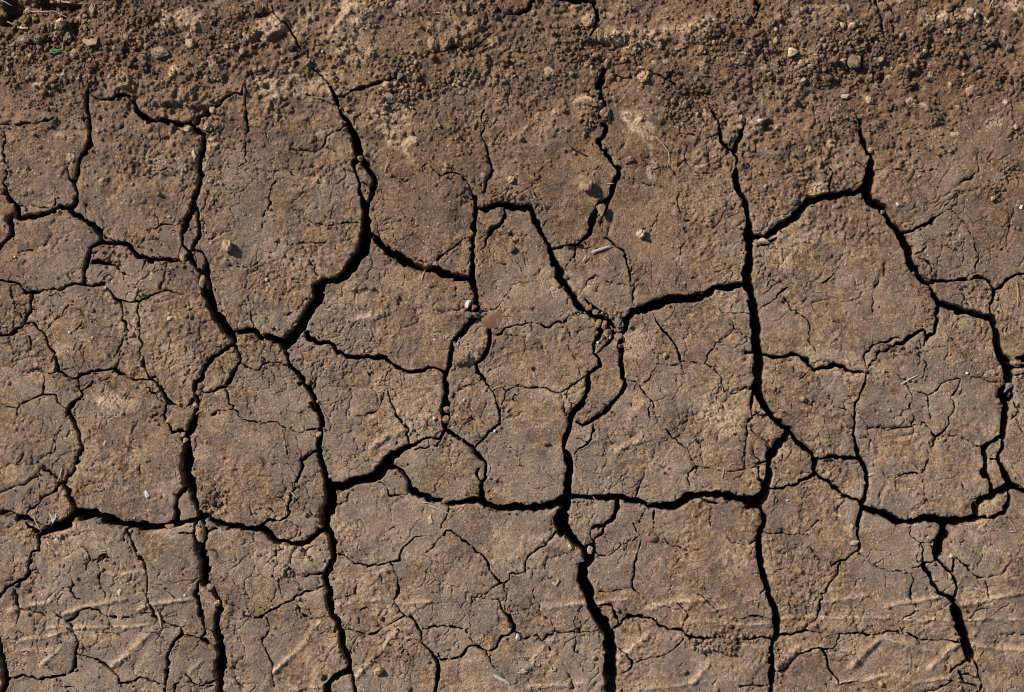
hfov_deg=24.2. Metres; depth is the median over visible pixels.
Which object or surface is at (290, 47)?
soil clod
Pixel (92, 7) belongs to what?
soil clod
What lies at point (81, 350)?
mud plate
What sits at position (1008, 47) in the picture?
pebble
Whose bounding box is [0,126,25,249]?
mud plate
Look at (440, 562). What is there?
mud plate
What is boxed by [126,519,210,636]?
mud plate
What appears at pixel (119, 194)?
mud plate
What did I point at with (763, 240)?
soil clod
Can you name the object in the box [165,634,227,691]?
mud plate
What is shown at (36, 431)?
mud plate
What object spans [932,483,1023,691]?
mud plate
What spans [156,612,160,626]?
straw
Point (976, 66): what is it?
pebble
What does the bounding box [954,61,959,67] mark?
soil crumb
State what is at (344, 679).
mud plate
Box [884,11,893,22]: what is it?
soil clod
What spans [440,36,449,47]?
soil clod
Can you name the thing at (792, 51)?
soil clod
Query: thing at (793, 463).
mud plate
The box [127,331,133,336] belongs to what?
pebble
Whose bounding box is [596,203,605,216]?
soil clod
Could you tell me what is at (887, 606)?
soil clod
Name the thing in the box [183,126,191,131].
stone chip
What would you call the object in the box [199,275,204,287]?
pebble
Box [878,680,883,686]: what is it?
soil clod
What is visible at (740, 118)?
soil clod
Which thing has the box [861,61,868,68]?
soil clod
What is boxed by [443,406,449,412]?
pebble
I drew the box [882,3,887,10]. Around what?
soil clod
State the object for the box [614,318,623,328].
pebble
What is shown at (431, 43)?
soil clod
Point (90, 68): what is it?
soil clod
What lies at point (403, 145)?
mud plate
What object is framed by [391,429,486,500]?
mud plate
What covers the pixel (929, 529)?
mud plate
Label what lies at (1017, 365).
pebble
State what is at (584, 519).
mud plate
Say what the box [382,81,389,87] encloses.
pebble
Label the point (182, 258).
pebble
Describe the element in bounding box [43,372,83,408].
mud plate
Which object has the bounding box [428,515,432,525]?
stone chip
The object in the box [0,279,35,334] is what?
mud plate
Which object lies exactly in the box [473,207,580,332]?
mud plate
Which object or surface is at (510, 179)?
soil clod
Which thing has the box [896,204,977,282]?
mud plate
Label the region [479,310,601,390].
mud plate
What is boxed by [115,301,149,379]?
mud plate
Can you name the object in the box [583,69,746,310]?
mud plate
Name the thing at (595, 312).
pebble
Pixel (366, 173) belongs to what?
mud plate
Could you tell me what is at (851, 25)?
soil clod
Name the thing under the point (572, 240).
soil clod
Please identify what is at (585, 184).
soil clod
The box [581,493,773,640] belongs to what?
mud plate
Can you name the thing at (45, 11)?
straw
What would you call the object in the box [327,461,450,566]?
mud plate
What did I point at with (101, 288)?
pebble
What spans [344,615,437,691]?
mud plate
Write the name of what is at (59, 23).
soil clod
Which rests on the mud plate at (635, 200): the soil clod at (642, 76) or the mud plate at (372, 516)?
the soil clod at (642, 76)
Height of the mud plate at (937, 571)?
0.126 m
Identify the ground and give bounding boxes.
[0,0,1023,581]
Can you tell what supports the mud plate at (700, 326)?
on the ground
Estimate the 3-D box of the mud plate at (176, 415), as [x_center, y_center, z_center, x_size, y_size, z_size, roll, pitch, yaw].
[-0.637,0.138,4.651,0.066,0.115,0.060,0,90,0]
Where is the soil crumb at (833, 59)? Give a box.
[831,56,837,62]
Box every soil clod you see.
[16,34,28,44]
[19,15,29,23]
[32,33,42,43]
[54,18,66,29]
[63,32,70,42]
[69,49,78,57]
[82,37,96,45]
[85,63,95,72]
[89,3,95,13]
[137,54,147,60]
[150,46,168,58]
[203,121,212,131]
[209,106,214,112]
[209,499,216,506]
[222,239,231,251]
[256,5,264,12]
[286,44,295,50]
[288,53,295,58]
[302,58,309,64]
[374,666,383,675]
[384,92,396,102]
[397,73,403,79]
[427,36,437,49]
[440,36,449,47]
[454,354,466,362]
[489,5,496,12]
[502,6,510,14]
[507,176,514,182]
[561,239,568,245]
[568,238,575,242]
[575,557,583,563]
[579,95,597,105]
[579,179,591,190]
[581,13,594,26]
[596,27,604,41]
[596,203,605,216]
[600,107,609,116]
[603,58,610,68]
[625,156,633,163]
[636,229,644,237]
[637,71,648,81]
[675,44,683,50]
[681,33,688,39]
[681,100,689,108]
[697,45,705,53]
[736,54,749,64]
[738,115,744,121]
[757,238,770,243]
[768,18,775,25]
[788,47,797,56]
[790,197,799,205]
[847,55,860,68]
[848,21,857,29]
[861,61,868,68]
[865,95,873,103]
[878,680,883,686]
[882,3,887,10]
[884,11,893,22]
[884,603,891,608]
[943,28,950,33]
[966,85,978,96]
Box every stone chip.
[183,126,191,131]
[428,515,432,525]
[465,300,470,307]
[841,94,850,98]
[850,540,858,545]
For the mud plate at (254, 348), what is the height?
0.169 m
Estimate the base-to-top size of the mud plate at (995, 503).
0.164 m
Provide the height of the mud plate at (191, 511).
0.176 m
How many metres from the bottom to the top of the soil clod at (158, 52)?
0.017 m
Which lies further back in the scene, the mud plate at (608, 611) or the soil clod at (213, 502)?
the mud plate at (608, 611)
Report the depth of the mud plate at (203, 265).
4.60 m
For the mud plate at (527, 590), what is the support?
on the ground
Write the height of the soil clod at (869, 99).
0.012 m
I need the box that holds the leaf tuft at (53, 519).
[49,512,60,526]
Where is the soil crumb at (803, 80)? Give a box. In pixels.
[800,77,806,82]
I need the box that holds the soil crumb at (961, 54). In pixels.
[959,50,964,57]
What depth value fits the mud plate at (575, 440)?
4.60 m
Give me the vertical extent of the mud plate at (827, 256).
0.210 m
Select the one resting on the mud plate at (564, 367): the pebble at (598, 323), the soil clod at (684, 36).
the pebble at (598, 323)
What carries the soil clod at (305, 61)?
on the mud plate at (276, 150)
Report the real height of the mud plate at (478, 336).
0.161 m
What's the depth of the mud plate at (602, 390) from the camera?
4.60 m
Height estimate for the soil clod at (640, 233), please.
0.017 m
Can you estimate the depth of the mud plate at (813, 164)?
4.60 m
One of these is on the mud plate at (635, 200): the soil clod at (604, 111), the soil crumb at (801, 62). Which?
the soil clod at (604, 111)
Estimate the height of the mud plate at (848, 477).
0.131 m
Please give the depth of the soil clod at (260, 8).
4.59 m
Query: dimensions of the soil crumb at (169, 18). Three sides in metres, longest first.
0.014 x 0.013 x 0.010 m
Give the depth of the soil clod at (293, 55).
4.59 m
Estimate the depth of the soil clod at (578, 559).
4.60 m
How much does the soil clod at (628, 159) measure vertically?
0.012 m
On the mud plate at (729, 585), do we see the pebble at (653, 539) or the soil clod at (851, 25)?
the pebble at (653, 539)
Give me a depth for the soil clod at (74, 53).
4.59 m
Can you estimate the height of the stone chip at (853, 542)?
0.005 m
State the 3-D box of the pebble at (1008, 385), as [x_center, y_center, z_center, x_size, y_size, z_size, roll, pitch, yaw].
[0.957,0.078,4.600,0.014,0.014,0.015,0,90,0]
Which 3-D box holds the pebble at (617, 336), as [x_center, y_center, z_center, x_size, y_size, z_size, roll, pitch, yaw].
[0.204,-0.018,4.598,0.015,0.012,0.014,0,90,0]
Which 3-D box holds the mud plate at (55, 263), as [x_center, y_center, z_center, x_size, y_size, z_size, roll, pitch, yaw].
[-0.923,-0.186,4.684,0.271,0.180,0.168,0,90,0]
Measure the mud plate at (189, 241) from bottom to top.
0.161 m
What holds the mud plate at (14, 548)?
on the ground
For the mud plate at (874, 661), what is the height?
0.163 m
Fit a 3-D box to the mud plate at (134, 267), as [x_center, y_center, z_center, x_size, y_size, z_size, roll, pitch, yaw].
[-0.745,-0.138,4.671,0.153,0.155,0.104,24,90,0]
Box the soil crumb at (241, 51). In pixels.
[239,48,244,54]
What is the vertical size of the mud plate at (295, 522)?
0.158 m
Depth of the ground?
4.60 m
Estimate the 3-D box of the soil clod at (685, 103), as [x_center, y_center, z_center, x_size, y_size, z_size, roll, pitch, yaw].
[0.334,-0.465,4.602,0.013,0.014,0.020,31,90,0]
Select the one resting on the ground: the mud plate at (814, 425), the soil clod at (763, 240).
the mud plate at (814, 425)
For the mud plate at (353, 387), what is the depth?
4.60 m
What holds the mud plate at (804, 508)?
on the ground
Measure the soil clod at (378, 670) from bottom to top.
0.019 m
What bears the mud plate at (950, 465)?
on the ground
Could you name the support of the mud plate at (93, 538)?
on the ground
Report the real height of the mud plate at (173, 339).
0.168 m
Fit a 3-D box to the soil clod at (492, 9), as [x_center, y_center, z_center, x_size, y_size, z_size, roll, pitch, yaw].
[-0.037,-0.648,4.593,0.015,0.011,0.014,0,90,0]
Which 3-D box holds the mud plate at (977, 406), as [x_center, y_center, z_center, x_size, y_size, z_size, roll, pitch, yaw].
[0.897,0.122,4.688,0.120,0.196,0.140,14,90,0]
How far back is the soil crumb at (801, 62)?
4.59 m
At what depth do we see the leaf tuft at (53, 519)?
4.58 m
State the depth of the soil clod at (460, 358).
4.59 m
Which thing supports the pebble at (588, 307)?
on the mud plate at (613, 292)
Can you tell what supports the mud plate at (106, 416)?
on the ground
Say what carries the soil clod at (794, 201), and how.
on the mud plate at (813, 164)
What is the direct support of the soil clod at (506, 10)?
on the ground
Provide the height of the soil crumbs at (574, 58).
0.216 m
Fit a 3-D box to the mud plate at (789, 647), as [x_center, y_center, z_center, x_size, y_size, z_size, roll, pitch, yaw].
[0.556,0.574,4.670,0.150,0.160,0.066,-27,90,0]
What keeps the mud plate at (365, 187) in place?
on the ground
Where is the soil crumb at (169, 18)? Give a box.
[166,16,172,21]
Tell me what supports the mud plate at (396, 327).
on the ground
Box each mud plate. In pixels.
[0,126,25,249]
[0,206,109,293]
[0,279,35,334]
[0,323,59,404]
[0,393,84,516]
[0,508,57,691]
[0,588,78,677]
[2,118,93,218]
[6,654,165,691]
[12,508,151,623]
[27,284,128,379]
[29,483,86,528]
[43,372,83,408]
[64,369,196,523]
[68,609,183,683]
[74,95,206,262]
[86,242,163,301]
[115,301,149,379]
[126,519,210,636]
[136,260,237,406]
[165,401,199,431]
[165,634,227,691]
[175,672,224,691]
[178,485,207,521]
[181,209,201,253]
[188,250,210,273]
[191,363,324,525]
[195,11,371,342]
[199,346,241,392]
[199,576,223,644]
[204,520,351,691]
[235,329,292,369]
[265,451,335,541]
[287,332,410,483]
[301,238,477,373]
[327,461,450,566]
[328,551,403,633]
[331,664,356,691]
[338,67,492,280]
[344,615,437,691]
[356,161,377,188]
[360,183,375,209]
[384,364,447,445]
[390,530,510,658]
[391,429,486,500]
[435,622,609,691]
[446,317,498,446]
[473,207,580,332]
[477,78,618,255]
[477,375,587,507]
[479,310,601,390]
[487,523,603,639]
[558,239,634,334]
[561,495,618,545]
[562,420,595,457]
[566,307,783,502]
[571,337,624,423]
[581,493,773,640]
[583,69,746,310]
[593,601,620,626]
[596,324,613,353]
[604,617,774,691]
[647,289,754,392]
[732,111,873,240]
[741,192,935,370]
[751,355,868,458]
[752,474,863,636]
[761,430,817,490]
[767,630,978,691]
[768,630,838,673]
[804,504,959,641]
[811,455,864,502]
[852,306,1014,524]
[859,150,1023,289]
[867,341,900,363]
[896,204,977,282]
[904,516,938,561]
[920,557,954,595]
[926,277,991,317]
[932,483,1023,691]
[938,374,1006,448]
[971,487,1009,518]
[979,276,1023,370]
[980,452,1004,488]
[991,371,1023,489]
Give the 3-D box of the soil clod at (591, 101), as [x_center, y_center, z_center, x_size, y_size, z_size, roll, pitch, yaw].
[0.148,-0.472,4.598,0.039,0.009,0.019,15,90,0]
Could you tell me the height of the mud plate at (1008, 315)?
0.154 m
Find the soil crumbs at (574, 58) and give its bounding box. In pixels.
[0,0,1023,691]
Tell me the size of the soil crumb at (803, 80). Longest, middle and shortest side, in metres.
0.014 x 0.011 x 0.010 m
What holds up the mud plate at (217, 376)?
on the ground
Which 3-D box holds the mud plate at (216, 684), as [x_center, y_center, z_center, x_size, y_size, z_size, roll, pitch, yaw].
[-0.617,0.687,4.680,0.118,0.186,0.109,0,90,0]
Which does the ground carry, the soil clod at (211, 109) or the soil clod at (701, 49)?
the soil clod at (701, 49)
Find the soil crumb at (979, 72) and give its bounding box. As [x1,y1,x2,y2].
[977,69,982,75]
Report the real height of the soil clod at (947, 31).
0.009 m
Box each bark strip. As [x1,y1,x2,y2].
[493,674,509,684]
[591,245,609,253]
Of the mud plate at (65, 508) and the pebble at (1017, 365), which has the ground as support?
the mud plate at (65, 508)
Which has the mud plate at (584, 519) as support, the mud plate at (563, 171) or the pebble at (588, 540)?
the pebble at (588, 540)
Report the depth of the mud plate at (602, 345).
4.60 m
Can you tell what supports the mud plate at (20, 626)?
on the ground
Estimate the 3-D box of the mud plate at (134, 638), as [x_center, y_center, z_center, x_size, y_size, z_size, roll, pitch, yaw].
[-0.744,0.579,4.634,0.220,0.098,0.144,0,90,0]
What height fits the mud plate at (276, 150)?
0.207 m
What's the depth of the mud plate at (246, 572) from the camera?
4.61 m
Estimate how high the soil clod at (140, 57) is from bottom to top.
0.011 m
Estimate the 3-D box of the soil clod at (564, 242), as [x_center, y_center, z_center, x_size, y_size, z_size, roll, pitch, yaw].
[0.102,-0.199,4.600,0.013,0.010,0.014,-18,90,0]
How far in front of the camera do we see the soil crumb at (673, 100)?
4.60 m
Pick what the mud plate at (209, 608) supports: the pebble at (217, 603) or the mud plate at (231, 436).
the pebble at (217, 603)
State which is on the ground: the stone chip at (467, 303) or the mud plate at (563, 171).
the mud plate at (563, 171)
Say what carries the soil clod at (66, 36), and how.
on the ground
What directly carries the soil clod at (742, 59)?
on the ground
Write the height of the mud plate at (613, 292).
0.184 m
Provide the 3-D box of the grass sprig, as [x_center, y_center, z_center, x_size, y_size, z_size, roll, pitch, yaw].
[-0.872,-0.566,4.589,0.032,0.005,0.027,-22,90,0]
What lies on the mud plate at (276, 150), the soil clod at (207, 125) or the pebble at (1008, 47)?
the soil clod at (207, 125)
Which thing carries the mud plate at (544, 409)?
on the ground
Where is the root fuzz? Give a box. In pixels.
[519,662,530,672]
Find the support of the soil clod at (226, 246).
on the mud plate at (276, 150)
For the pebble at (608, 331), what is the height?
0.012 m
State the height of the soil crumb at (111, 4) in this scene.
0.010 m
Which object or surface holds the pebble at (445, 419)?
on the mud plate at (413, 395)
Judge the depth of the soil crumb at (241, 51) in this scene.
4.59 m
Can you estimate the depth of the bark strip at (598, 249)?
4.60 m
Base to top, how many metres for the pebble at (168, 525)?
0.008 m
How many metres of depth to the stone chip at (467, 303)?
4.60 m
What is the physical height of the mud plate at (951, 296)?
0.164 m
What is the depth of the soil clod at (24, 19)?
4.59 m
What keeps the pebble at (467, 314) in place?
on the mud plate at (396, 327)
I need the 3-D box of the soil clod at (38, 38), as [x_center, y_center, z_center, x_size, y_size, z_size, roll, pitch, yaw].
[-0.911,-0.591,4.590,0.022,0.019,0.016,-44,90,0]
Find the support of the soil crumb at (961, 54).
on the ground
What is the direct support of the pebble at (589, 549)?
on the mud plate at (729, 585)
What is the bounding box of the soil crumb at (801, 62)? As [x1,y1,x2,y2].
[798,59,804,66]
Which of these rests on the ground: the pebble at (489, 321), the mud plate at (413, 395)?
the mud plate at (413, 395)
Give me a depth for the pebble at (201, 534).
4.60 m
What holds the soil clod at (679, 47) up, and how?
on the ground
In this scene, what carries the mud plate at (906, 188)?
on the ground
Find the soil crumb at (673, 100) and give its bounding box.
[670,96,676,103]
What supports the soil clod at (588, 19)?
on the ground
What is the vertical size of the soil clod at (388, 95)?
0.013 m
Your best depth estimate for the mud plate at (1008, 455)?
4.60 m
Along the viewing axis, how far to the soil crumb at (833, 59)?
4.59 m
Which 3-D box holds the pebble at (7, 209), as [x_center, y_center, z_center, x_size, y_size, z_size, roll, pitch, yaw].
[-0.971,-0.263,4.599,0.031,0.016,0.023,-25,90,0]
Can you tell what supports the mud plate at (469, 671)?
on the ground
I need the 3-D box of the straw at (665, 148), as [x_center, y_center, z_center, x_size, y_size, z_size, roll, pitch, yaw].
[0.294,-0.377,4.605,0.014,0.001,0.067,-22,90,0]
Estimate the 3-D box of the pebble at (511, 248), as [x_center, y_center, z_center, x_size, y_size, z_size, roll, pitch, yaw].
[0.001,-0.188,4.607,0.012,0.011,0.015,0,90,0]
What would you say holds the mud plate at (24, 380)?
on the ground
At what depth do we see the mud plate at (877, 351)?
4.59 m
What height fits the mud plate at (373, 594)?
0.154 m
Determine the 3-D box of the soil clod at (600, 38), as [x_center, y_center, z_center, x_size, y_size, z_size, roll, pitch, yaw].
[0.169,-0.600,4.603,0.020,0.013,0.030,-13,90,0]
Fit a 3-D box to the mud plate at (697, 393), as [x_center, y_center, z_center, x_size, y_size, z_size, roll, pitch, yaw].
[0.322,0.115,4.690,0.430,0.200,0.388,0,90,0]
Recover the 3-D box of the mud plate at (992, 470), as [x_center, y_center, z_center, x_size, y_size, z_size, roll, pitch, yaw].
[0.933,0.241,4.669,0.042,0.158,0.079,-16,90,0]
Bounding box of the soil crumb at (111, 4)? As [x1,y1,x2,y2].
[108,1,113,7]
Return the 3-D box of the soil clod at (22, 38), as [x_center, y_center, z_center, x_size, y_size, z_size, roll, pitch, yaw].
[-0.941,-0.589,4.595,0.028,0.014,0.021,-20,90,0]
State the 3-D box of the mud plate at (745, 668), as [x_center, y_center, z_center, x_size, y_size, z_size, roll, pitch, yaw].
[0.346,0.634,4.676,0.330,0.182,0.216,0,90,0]
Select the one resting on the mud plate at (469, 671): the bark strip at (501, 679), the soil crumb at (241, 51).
the bark strip at (501, 679)
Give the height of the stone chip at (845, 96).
0.006 m
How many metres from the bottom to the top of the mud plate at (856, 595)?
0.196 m
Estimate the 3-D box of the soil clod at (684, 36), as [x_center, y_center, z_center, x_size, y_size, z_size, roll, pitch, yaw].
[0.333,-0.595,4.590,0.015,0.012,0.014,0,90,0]
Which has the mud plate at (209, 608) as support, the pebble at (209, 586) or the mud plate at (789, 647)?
the pebble at (209, 586)
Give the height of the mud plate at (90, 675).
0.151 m
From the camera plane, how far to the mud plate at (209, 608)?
4.60 m
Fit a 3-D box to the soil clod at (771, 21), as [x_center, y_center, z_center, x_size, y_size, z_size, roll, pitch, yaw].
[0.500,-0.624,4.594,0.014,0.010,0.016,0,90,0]
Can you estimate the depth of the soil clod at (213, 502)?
4.59 m
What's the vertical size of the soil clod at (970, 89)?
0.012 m
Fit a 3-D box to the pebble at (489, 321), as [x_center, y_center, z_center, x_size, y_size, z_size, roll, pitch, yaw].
[-0.036,-0.048,4.603,0.046,0.010,0.033,-20,90,0]
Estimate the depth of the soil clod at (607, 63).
4.61 m
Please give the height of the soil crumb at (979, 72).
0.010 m
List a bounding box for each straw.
[24,9,69,21]
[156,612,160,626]
[655,136,669,167]
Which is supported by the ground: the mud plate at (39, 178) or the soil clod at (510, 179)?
the mud plate at (39, 178)
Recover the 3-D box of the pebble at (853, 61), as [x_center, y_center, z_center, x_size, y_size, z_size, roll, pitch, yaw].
[0.660,-0.549,4.608,0.028,0.028,0.029,-10,90,0]
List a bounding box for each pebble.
[0,203,15,215]
[99,286,106,290]
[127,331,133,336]
[165,523,173,528]
[179,253,185,262]
[196,521,205,542]
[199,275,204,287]
[206,583,213,589]
[214,600,220,606]
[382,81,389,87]
[442,415,448,422]
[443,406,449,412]
[464,311,471,317]
[481,311,503,328]
[509,245,514,252]
[585,304,591,310]
[585,538,592,544]
[587,546,592,553]
[592,309,598,314]
[595,319,601,327]
[602,320,606,329]
[605,329,611,335]
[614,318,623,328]
[614,333,621,339]
[646,535,657,542]
[973,63,979,68]
[1005,44,1012,50]
[1005,383,1012,388]
[1012,358,1020,366]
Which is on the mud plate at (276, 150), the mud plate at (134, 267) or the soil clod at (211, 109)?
the soil clod at (211, 109)
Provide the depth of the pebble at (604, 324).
4.60 m
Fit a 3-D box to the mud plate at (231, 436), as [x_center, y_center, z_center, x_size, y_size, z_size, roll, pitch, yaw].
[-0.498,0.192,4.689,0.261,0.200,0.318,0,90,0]
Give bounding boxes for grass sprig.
[49,44,66,53]

